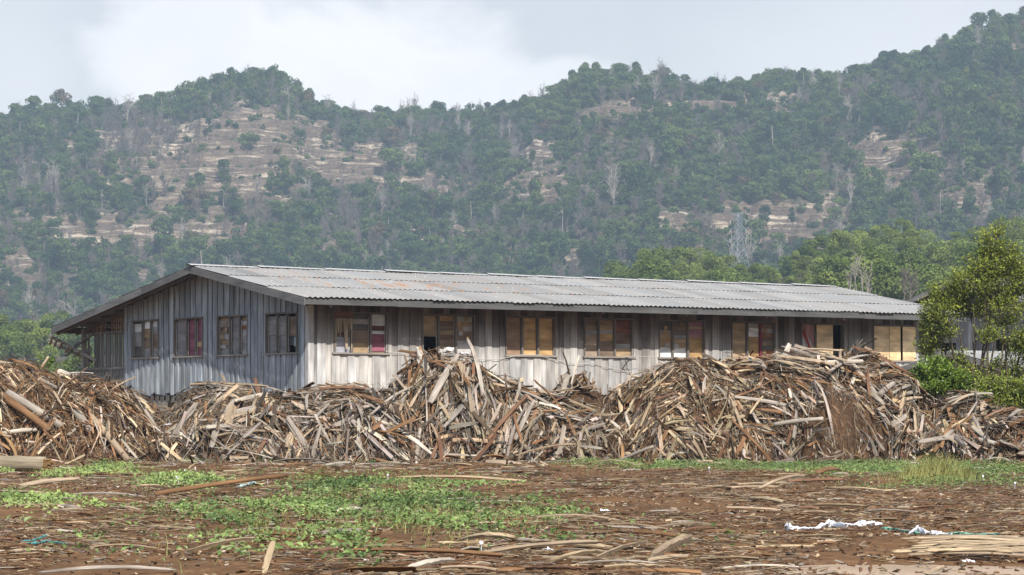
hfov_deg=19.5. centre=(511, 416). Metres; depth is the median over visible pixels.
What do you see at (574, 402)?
wood slab
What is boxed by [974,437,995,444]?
wood slab
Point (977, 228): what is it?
broadleaf tree
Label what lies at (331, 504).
creeping vine
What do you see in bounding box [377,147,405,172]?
mountain tree
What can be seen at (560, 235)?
mountain tree
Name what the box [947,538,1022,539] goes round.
pale lath
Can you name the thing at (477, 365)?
wood slab
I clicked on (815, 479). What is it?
bark strip
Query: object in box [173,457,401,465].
creeping vine
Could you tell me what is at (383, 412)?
wood slab
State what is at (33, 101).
mountain tree
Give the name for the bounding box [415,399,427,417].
wood slab
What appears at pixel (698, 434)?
wood slab
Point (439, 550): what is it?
bark sheet
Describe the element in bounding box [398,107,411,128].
mountain tree
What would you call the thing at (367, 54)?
sky
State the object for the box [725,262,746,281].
broadleaf tree
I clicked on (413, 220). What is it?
mountain tree
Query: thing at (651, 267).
broadleaf tree
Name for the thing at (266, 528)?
bark strip
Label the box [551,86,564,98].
mountain tree
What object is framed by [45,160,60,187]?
bare tree
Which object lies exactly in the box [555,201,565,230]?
mountain tree
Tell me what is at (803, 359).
wood slab
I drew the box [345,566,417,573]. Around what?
bark strip
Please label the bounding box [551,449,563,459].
wood slab
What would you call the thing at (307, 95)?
mountain tree
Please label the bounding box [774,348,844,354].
wood slab
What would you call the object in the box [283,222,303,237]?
mountain tree
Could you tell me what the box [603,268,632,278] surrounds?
broadleaf tree
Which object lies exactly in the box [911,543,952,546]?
pale lath
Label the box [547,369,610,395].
wood waste
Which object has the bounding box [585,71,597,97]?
mountain tree
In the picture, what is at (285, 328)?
window
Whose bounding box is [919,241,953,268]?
broadleaf tree
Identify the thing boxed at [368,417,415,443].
wood slab
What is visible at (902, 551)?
pale lath
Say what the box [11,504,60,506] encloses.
bark strip
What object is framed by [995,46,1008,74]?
mountain tree
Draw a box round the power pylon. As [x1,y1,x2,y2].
[729,213,749,268]
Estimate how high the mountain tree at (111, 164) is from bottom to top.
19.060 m
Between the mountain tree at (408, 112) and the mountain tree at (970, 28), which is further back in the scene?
the mountain tree at (408, 112)
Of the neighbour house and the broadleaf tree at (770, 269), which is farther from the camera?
the broadleaf tree at (770, 269)
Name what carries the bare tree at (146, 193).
on the hills
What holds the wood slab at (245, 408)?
on the mulch heap at (363, 439)
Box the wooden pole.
[154,473,286,495]
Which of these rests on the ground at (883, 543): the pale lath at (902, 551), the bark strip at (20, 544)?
the bark strip at (20, 544)
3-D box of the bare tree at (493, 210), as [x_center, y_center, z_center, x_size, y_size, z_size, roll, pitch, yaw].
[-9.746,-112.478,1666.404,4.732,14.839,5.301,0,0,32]
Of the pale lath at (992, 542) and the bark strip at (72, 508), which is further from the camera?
the bark strip at (72, 508)
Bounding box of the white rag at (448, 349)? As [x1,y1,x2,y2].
[444,347,453,351]
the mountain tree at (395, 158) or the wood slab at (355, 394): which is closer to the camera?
the wood slab at (355, 394)
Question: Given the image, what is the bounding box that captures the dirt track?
[642,564,1023,574]
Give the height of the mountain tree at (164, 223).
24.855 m
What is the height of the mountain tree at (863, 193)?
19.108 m
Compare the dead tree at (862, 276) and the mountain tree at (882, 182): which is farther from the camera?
the mountain tree at (882, 182)
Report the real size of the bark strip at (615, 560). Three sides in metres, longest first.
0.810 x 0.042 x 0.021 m
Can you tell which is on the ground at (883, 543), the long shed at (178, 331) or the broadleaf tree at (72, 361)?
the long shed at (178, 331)
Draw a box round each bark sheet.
[319,528,359,535]
[336,506,360,514]
[348,547,503,557]
[408,557,454,567]
[453,531,517,543]
[483,540,599,552]
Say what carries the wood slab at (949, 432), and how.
on the wood slab at (932, 439)
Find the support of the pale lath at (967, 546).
on the pale lath
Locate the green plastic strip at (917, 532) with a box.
[880,527,999,534]
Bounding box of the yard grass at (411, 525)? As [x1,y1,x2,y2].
[0,457,1023,573]
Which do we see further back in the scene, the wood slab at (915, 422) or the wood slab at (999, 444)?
the wood slab at (915, 422)
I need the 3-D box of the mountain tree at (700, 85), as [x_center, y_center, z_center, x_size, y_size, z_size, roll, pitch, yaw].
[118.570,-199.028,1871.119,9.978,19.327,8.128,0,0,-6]
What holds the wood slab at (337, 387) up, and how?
on the wood waste at (333, 412)
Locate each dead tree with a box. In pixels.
[846,259,859,290]
[846,263,858,288]
[849,250,869,292]
[864,260,873,292]
[896,259,914,300]
[900,265,919,298]
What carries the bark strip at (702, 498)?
on the ground at (883, 543)
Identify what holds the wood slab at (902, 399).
on the mulch heap at (845, 425)
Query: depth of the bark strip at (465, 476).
58.47 m
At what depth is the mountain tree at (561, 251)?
1535.87 m
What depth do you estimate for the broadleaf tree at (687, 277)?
653.72 m
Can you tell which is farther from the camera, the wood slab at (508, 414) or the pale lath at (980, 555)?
the wood slab at (508, 414)
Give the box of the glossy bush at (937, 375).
[908,353,974,401]
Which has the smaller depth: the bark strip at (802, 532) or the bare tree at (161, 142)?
the bark strip at (802, 532)
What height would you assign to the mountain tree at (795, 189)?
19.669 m
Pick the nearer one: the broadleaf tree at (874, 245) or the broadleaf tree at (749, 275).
the broadleaf tree at (874, 245)
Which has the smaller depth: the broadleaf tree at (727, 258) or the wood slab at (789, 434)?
the wood slab at (789, 434)
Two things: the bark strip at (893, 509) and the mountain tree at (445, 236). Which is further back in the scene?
the mountain tree at (445, 236)
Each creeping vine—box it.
[0,466,114,538]
[29,457,349,508]
[98,469,606,572]
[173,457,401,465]
[515,456,1023,490]
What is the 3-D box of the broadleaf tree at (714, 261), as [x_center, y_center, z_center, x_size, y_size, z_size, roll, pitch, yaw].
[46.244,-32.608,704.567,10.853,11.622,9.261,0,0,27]
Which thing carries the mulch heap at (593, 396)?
on the ground at (883, 543)
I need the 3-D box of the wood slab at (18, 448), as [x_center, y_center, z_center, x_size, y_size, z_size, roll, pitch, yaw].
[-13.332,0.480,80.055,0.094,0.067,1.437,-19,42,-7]
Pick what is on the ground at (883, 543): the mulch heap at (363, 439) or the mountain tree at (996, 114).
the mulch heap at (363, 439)
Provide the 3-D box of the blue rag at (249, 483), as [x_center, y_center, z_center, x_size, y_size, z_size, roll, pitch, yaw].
[-4.288,1.097,48.406,0.092,0.099,1.062,0,0,10]
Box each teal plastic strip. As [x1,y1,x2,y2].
[21,534,47,542]
[27,540,67,544]
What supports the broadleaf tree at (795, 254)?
on the hills
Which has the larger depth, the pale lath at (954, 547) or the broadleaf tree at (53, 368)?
the broadleaf tree at (53, 368)
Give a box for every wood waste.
[0,354,172,468]
[151,346,626,470]
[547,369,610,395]
[593,338,1023,467]
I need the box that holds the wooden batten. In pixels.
[525,565,591,569]
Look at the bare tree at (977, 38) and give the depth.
1882.75 m
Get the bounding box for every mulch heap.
[0,367,162,462]
[163,366,603,462]
[556,374,605,409]
[604,357,1023,461]
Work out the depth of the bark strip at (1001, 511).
36.57 m
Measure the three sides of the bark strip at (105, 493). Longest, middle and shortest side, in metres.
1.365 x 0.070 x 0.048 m
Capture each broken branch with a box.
[649,533,691,556]
[758,474,804,488]
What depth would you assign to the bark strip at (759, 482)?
52.67 m
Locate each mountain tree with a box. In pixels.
[11,112,31,130]
[11,115,27,135]
[25,95,48,115]
[28,124,47,146]
[45,234,60,267]
[48,159,59,180]
[49,94,59,107]
[50,103,61,112]
[54,88,72,107]
[54,160,71,183]
[68,104,88,131]
[75,188,100,209]
[87,187,96,206]
[103,148,116,174]
[111,181,124,210]
[149,216,174,252]
[154,92,166,108]
[173,80,203,94]
[226,186,241,214]
[246,220,256,234]
[266,199,288,222]
[272,156,294,194]
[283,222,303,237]
[286,198,325,220]
[300,204,322,223]
[303,90,313,101]
[303,224,325,248]
[314,186,334,207]
[340,122,363,151]
[371,222,386,251]
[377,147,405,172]
[395,181,412,207]
[395,233,419,260]
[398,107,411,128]
[402,215,420,234]
[429,100,439,109]
[429,191,438,219]
[430,194,460,217]
[440,229,449,245]
[459,110,481,137]
[460,227,476,255]
[462,196,476,217]
[464,102,474,108]
[475,103,482,112]
[476,180,500,207]
[484,102,490,109]
[486,146,510,162]
[499,99,509,106]
[512,185,526,202]
[516,98,526,120]
[519,203,529,231]
[520,123,532,146]
[525,178,544,207]
[526,226,539,248]
[527,178,540,196]
[539,95,551,101]
[542,226,562,256]
[546,230,568,244]
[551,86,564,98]
[551,237,569,257]
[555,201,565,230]
[568,69,576,79]
[577,62,589,78]
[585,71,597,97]
[591,62,601,70]
[617,159,634,180]
[617,215,628,238]
[619,65,630,71]
[638,197,658,224]
[648,208,659,221]
[655,124,665,150]
[658,126,686,148]
[665,101,692,120]
[666,103,681,117]
[674,128,693,153]
[677,178,687,187]
[688,173,697,194]
[697,83,708,100]
[706,133,719,152]
[736,213,748,237]
[765,128,779,144]
[778,164,792,193]
[785,164,808,188]
[787,170,802,200]
[795,100,806,112]
[798,169,823,193]
[813,68,825,78]
[831,104,849,128]
[852,108,868,136]
[852,186,867,208]
[853,163,872,196]
[872,168,885,187]
[877,173,886,192]
[897,107,910,132]
[907,157,928,177]
[912,168,940,188]
[912,172,925,199]
[916,118,945,145]
[937,81,954,105]
[944,104,969,133]
[944,127,959,157]
[953,42,973,69]
[955,34,968,55]
[956,83,986,113]
[960,66,970,79]
[960,143,988,161]
[963,25,973,35]
[969,12,990,29]
[974,130,986,146]
[978,37,992,61]
[981,146,994,168]
[987,9,1000,22]
[987,21,1001,33]
[992,26,1005,45]
[992,165,1012,198]
[993,101,1006,124]
[994,100,1007,123]
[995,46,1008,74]
[996,17,1005,28]
[1004,102,1018,128]
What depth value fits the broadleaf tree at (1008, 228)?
719.09 m
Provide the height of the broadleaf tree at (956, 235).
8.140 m
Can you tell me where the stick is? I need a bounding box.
[594,540,647,558]
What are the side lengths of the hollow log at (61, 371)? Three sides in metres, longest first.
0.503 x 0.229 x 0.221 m
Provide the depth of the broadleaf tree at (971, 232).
705.66 m
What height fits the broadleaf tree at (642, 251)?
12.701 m
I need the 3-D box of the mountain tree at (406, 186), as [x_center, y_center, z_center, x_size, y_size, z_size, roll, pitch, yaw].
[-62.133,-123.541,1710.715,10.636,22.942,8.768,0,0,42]
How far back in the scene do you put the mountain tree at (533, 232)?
1575.09 m
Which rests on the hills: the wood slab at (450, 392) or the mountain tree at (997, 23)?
the mountain tree at (997, 23)
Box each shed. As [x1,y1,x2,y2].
[51,264,965,407]
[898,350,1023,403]
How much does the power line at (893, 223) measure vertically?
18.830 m
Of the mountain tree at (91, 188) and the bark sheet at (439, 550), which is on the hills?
the mountain tree at (91, 188)
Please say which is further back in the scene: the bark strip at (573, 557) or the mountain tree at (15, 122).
the mountain tree at (15, 122)
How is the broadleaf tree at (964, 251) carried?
on the hills
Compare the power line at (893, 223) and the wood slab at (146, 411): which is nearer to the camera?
the wood slab at (146, 411)
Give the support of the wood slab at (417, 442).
on the wood waste at (333, 412)
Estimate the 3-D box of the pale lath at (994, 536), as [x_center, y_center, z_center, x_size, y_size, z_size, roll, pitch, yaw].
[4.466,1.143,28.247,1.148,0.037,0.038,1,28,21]
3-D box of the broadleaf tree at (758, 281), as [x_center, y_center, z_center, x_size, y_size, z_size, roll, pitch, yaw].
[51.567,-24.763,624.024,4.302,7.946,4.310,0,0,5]
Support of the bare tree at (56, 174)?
on the hills
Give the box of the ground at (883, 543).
[0,461,1023,574]
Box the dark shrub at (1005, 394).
[967,368,1023,409]
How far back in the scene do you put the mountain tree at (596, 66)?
1866.60 m
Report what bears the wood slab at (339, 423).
on the mulch heap at (363, 439)
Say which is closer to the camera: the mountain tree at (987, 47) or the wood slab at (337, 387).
the wood slab at (337, 387)
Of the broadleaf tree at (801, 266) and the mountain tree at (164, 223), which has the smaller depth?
the broadleaf tree at (801, 266)
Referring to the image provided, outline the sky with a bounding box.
[0,0,1023,113]
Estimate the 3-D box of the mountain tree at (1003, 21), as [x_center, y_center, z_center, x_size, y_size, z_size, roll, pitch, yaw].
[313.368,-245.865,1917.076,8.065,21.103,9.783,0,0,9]
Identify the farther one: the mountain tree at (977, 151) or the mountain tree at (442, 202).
the mountain tree at (442, 202)
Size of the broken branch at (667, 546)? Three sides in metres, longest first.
1.368 x 0.112 x 0.069 m
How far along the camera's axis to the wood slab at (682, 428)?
78.46 m
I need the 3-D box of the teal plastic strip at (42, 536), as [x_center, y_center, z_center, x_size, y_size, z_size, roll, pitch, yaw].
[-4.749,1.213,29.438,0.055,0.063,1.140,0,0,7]
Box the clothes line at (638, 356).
[623,356,653,356]
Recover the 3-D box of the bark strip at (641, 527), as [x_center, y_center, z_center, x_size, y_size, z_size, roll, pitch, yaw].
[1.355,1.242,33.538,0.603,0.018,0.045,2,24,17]
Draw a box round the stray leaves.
[0,460,792,561]
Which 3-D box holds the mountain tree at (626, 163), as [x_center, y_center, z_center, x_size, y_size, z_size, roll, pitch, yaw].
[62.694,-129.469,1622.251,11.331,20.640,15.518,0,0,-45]
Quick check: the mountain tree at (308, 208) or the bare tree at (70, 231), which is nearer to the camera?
the bare tree at (70, 231)
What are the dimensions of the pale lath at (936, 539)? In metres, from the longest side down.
1.050 x 0.035 x 0.033 m
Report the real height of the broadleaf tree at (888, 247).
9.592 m
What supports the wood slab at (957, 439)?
on the mulch heap at (845, 425)
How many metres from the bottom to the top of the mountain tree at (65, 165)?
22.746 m
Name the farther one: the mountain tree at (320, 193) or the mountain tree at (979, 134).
the mountain tree at (320, 193)
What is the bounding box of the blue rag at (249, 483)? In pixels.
[237,481,256,487]
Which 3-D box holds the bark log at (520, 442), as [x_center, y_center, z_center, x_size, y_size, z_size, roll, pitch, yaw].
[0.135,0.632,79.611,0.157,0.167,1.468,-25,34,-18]
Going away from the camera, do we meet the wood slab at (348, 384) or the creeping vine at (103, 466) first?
the creeping vine at (103, 466)
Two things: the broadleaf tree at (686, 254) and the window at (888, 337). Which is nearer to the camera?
the window at (888, 337)
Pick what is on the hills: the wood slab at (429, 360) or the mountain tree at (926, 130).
the mountain tree at (926, 130)
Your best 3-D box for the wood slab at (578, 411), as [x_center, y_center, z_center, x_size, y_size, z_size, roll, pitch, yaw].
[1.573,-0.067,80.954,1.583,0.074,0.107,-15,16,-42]
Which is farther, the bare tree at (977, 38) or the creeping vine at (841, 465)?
the bare tree at (977, 38)
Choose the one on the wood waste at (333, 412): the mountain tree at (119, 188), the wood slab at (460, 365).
the wood slab at (460, 365)
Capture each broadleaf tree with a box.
[0,314,18,358]
[0,323,37,363]
[5,319,59,359]
[25,327,59,364]
[36,310,79,359]
[38,363,57,373]
[48,349,93,380]
[60,334,93,357]
[600,259,636,278]
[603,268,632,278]
[628,259,647,278]
[632,253,663,278]
[634,257,682,280]
[636,248,651,270]
[638,246,689,265]
[653,259,684,279]
[667,246,709,272]
[674,261,706,280]
[676,274,695,279]
[688,253,728,280]
[702,268,750,281]
[712,255,737,269]
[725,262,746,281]
[736,271,753,281]
[742,263,765,281]
[754,279,766,282]
[762,267,779,283]
[767,272,782,278]
[777,255,798,275]
[781,275,801,283]
[788,255,813,282]
[791,250,803,275]
[797,234,833,261]
[801,254,831,284]
[809,248,828,263]
[809,271,840,286]
[814,255,859,289]
[824,229,864,254]
[825,242,850,254]
[836,246,909,300]
[837,247,858,270]
[854,229,871,249]
[856,252,892,285]
[859,237,877,252]
[862,242,890,256]
[864,260,947,300]
[868,223,890,244]
[877,225,903,245]
[878,243,895,255]
[881,248,942,297]
[892,218,916,240]
[894,240,920,256]
[904,228,937,251]
[904,236,925,248]
[918,265,966,291]
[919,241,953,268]
[921,238,954,254]
[921,243,956,271]
[944,238,993,266]
[948,231,969,245]
[954,244,1012,277]
[963,228,982,243]
[968,225,988,240]
[983,217,1014,242]
[1001,227,1023,247]
[1001,231,1023,256]
[1006,216,1023,232]
[1009,239,1023,259]
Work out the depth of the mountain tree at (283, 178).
1728.50 m
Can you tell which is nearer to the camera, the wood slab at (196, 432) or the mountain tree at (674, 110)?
the wood slab at (196, 432)
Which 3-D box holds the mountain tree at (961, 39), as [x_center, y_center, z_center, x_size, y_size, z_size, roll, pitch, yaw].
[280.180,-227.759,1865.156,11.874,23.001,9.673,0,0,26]
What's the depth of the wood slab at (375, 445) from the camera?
77.88 m
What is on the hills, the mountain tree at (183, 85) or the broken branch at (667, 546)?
the mountain tree at (183, 85)
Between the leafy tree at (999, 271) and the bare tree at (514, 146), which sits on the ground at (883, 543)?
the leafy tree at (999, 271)
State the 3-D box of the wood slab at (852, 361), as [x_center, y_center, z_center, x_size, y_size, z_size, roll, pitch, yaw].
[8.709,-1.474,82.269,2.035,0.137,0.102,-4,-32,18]
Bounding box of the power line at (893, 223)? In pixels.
[747,214,1020,224]
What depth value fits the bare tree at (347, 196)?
1723.09 m
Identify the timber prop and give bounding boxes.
[65,336,86,355]
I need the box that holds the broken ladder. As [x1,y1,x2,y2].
[47,334,96,363]
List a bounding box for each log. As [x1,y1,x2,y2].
[0,391,50,431]
[0,455,55,471]
[3,428,36,434]
[5,389,63,428]
[57,369,73,376]
[70,406,91,433]
[86,412,129,460]
[350,416,362,452]
[353,388,439,400]
[509,434,528,452]
[618,445,653,462]
[773,417,823,426]
[877,381,895,397]
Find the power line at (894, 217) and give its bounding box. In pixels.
[748,209,1021,217]
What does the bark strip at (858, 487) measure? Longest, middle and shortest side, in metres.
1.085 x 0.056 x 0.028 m
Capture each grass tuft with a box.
[245,516,271,531]
[307,473,334,477]
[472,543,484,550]
[885,450,988,480]
[943,468,986,480]
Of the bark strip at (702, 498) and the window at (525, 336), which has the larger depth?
the window at (525, 336)
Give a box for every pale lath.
[891,548,995,552]
[895,547,1021,549]
[907,551,1013,552]
[908,546,953,547]
[908,551,1023,555]
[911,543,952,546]
[913,536,1013,540]
[916,540,996,543]
[919,542,961,544]
[921,535,1018,541]
[922,548,971,551]
[924,535,1023,539]
[925,542,1020,546]
[926,545,1006,548]
[928,543,989,548]
[930,548,1023,551]
[938,542,1019,546]
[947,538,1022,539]
[961,554,993,557]
[986,544,1023,545]
[988,540,1023,543]
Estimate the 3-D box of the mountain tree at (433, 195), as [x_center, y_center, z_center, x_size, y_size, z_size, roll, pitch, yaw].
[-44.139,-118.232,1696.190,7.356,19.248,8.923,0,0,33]
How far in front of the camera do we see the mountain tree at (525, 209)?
1620.58 m
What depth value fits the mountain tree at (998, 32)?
1875.97 m
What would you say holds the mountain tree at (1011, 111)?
on the hills
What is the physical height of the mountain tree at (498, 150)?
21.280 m
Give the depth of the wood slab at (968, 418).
80.68 m
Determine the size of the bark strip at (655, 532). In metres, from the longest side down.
1.096 x 0.062 x 0.042 m
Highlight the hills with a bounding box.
[0,38,1023,413]
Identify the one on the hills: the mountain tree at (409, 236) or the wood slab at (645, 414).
the mountain tree at (409, 236)
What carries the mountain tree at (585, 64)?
on the hills
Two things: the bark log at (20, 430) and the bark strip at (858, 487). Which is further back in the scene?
the bark log at (20, 430)
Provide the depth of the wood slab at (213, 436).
78.25 m
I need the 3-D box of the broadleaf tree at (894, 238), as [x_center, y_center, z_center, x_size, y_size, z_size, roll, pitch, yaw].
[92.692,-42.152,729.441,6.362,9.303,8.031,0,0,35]
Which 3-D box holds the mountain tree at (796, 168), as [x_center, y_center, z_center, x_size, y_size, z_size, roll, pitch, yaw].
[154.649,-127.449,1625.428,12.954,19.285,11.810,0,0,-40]
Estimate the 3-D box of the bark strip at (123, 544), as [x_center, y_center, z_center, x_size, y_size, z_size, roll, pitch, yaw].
[-3.609,1.223,28.048,1.016,0.052,0.025,1,-2,36]
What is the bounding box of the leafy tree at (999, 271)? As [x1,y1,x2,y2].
[911,215,1023,406]
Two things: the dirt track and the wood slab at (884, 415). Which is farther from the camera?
the wood slab at (884, 415)
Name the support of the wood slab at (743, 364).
on the mulch heap at (845, 425)
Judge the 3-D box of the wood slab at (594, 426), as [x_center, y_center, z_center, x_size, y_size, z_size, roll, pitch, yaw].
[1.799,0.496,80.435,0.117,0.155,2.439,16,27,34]
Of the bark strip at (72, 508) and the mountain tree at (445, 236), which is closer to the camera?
the bark strip at (72, 508)
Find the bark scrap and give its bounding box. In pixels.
[814,466,841,473]
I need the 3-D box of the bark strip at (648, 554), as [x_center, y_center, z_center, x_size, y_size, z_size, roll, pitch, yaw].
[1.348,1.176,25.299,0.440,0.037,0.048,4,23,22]
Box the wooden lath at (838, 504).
[812,503,869,506]
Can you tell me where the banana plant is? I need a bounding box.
[34,354,58,370]
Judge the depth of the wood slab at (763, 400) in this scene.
80.56 m
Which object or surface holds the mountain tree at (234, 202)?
on the hills
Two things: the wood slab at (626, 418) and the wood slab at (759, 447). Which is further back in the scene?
the wood slab at (626, 418)
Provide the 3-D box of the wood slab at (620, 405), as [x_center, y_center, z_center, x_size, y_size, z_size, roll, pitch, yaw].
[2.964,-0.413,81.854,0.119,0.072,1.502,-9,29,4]
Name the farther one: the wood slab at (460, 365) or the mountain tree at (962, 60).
the mountain tree at (962, 60)
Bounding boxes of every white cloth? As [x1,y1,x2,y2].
[784,519,882,530]
[908,525,952,534]
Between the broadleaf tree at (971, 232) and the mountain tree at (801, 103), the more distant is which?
the mountain tree at (801, 103)
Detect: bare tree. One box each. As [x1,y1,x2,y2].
[20,174,28,187]
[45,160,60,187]
[50,162,60,192]
[66,222,73,240]
[120,94,134,119]
[124,125,134,148]
[142,184,148,204]
[158,134,164,154]
[176,215,187,238]
[252,173,263,207]
[281,81,291,104]
[299,174,313,199]
[322,94,333,107]
[339,185,352,214]
[377,186,386,214]
[407,109,413,138]
[422,174,430,191]
[450,208,456,235]
[453,105,462,129]
[463,118,472,134]
[492,203,495,224]
[508,137,519,156]
[646,141,654,159]
[648,73,660,99]
[713,132,723,164]
[768,90,775,101]
[808,68,817,88]
[832,162,839,186]
[837,71,843,93]
[839,92,855,120]
[844,174,855,207]
[885,178,893,197]
[930,74,942,100]
[972,23,982,41]
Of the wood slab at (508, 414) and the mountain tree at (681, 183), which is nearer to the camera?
the wood slab at (508, 414)
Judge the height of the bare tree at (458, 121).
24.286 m
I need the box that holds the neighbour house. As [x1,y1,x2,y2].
[906,278,1023,355]
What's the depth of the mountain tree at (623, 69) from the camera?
1859.07 m
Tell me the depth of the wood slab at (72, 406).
80.86 m
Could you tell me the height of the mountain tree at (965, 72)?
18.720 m
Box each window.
[129,319,159,358]
[171,317,203,357]
[215,314,247,356]
[263,311,298,354]
[332,311,389,354]
[422,314,474,355]
[504,316,557,356]
[582,317,635,357]
[657,319,706,358]
[731,321,775,359]
[801,323,844,358]
[873,324,915,361]
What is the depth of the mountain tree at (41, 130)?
1910.14 m
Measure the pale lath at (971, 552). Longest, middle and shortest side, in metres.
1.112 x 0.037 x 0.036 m
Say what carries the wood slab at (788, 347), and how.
on the mulch heap at (845, 425)
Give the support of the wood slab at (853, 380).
on the mulch heap at (845, 425)
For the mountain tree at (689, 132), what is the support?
on the hills
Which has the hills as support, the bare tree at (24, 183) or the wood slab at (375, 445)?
the bare tree at (24, 183)
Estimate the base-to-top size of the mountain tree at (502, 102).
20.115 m
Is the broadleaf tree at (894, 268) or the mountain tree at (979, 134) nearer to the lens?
the broadleaf tree at (894, 268)
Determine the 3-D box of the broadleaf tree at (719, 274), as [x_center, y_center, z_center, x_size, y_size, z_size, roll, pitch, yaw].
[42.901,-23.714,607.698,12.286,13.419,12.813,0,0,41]
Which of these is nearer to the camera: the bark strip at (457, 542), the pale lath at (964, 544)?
the pale lath at (964, 544)
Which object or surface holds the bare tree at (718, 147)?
on the hills
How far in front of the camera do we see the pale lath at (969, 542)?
27.04 m
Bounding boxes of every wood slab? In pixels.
[11,425,19,450]
[12,368,63,390]
[18,477,79,485]
[31,419,55,455]
[41,356,48,368]
[43,428,66,452]
[52,413,66,448]
[53,391,64,408]
[55,372,93,377]
[57,402,80,410]
[89,381,115,395]
[107,418,110,433]
[119,393,141,411]
[133,392,159,433]
[139,398,154,413]
[171,402,198,441]
[172,392,218,410]
[189,383,267,387]
[194,411,198,440]
[197,410,252,428]
[204,424,240,429]
[209,421,219,447]
[216,405,259,416]
[221,399,234,416]
[222,403,235,431]
[233,432,266,439]
[234,393,267,401]
[253,377,260,401]
[253,418,275,432]
[255,435,268,456]
[263,387,289,393]
[268,405,284,415]
[285,419,306,451]
[285,431,293,457]
[285,433,291,447]
[286,416,307,448]
[289,390,352,394]
[294,403,328,438]
[305,394,309,409]
[305,429,342,430]
[307,435,335,443]
[310,424,322,460]
[316,382,359,389]
[318,386,368,389]
[331,415,380,426]
[348,388,368,402]
[352,397,402,427]
[354,394,385,403]
[355,404,363,418]
[363,431,387,460]
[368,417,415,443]
[369,385,412,414]
[371,422,383,430]
[376,418,431,454]
[396,362,417,374]
[398,349,467,363]
[399,366,423,400]
[410,354,446,367]
[414,427,421,459]
[415,347,434,380]
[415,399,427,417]
[428,353,460,403]
[430,423,437,437]
[444,358,447,403]
[446,371,458,409]
[455,363,470,385]
[458,361,468,380]
[465,393,481,434]
[467,337,484,395]
[481,395,527,449]
[492,393,518,459]
[495,378,540,395]
[504,428,516,457]
[514,377,520,402]
[514,400,535,439]
[521,390,567,415]
[533,388,594,410]
[534,380,576,436]
[542,388,571,393]
[546,446,557,452]
[551,409,590,420]
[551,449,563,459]
[555,414,581,419]
[560,371,569,395]
[563,352,570,378]
[565,422,604,442]
[571,355,579,384]
[610,420,623,432]
[617,389,622,414]
[624,411,629,425]
[640,402,651,425]
[674,427,692,430]
[690,431,707,439]
[696,417,710,433]
[711,359,727,367]
[727,363,760,365]
[729,394,742,427]
[731,419,771,460]
[733,395,799,407]
[749,396,763,413]
[749,496,785,502]
[750,410,760,423]
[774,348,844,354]
[775,355,836,365]
[781,343,791,359]
[786,409,793,444]
[792,403,797,439]
[804,359,864,364]
[815,355,847,361]
[828,354,868,371]
[850,363,859,384]
[851,363,883,401]
[852,345,910,374]
[877,408,890,426]
[879,396,924,409]
[891,414,907,427]
[894,390,905,444]
[912,407,916,436]
[918,434,958,443]
[923,392,934,400]
[943,429,954,438]
[947,405,956,423]
[951,433,966,446]
[954,414,974,432]
[970,425,990,444]
[972,415,988,450]
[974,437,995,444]
[994,442,1019,445]
[998,440,1017,448]
[1008,409,1022,417]
[1008,417,1023,426]
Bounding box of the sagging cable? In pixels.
[386,351,631,372]
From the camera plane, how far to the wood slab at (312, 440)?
79.16 m
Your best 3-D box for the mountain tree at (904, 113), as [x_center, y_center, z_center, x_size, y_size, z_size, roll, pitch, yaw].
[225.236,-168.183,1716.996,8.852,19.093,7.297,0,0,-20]
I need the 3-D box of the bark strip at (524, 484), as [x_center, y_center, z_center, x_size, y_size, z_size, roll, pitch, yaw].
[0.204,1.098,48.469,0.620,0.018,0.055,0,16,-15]
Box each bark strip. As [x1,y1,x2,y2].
[0,490,76,496]
[5,543,32,546]
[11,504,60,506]
[34,519,73,520]
[38,565,175,573]
[60,504,79,507]
[61,508,84,509]
[62,497,124,499]
[64,499,142,503]
[66,521,90,522]
[68,492,141,495]
[89,544,164,550]
[143,532,185,534]
[146,525,192,529]
[184,537,255,552]
[235,527,307,530]
[240,531,296,536]
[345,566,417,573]
[382,469,423,472]
[396,475,529,482]
[437,541,489,543]
[440,565,498,570]
[478,517,533,520]
[506,483,541,484]
[536,514,621,520]
[542,556,592,558]
[544,551,572,552]
[547,549,612,562]
[577,559,655,563]
[580,480,637,484]
[593,523,667,528]
[607,525,656,528]
[634,530,698,537]
[645,554,688,560]
[647,553,693,557]
[649,510,679,510]
[660,483,697,484]
[670,520,692,522]
[686,526,710,529]
[692,497,712,499]
[721,564,798,568]
[725,506,784,510]
[730,485,779,487]
[737,482,788,484]
[740,544,814,547]
[787,478,843,481]
[790,531,816,533]
[803,510,827,511]
[827,486,887,490]
[870,508,918,511]
[904,517,929,520]
[991,510,1019,512]
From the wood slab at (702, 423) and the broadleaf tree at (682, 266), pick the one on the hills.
the broadleaf tree at (682, 266)
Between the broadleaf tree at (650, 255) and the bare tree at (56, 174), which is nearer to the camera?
the broadleaf tree at (650, 255)
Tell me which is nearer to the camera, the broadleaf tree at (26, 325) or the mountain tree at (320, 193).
the broadleaf tree at (26, 325)

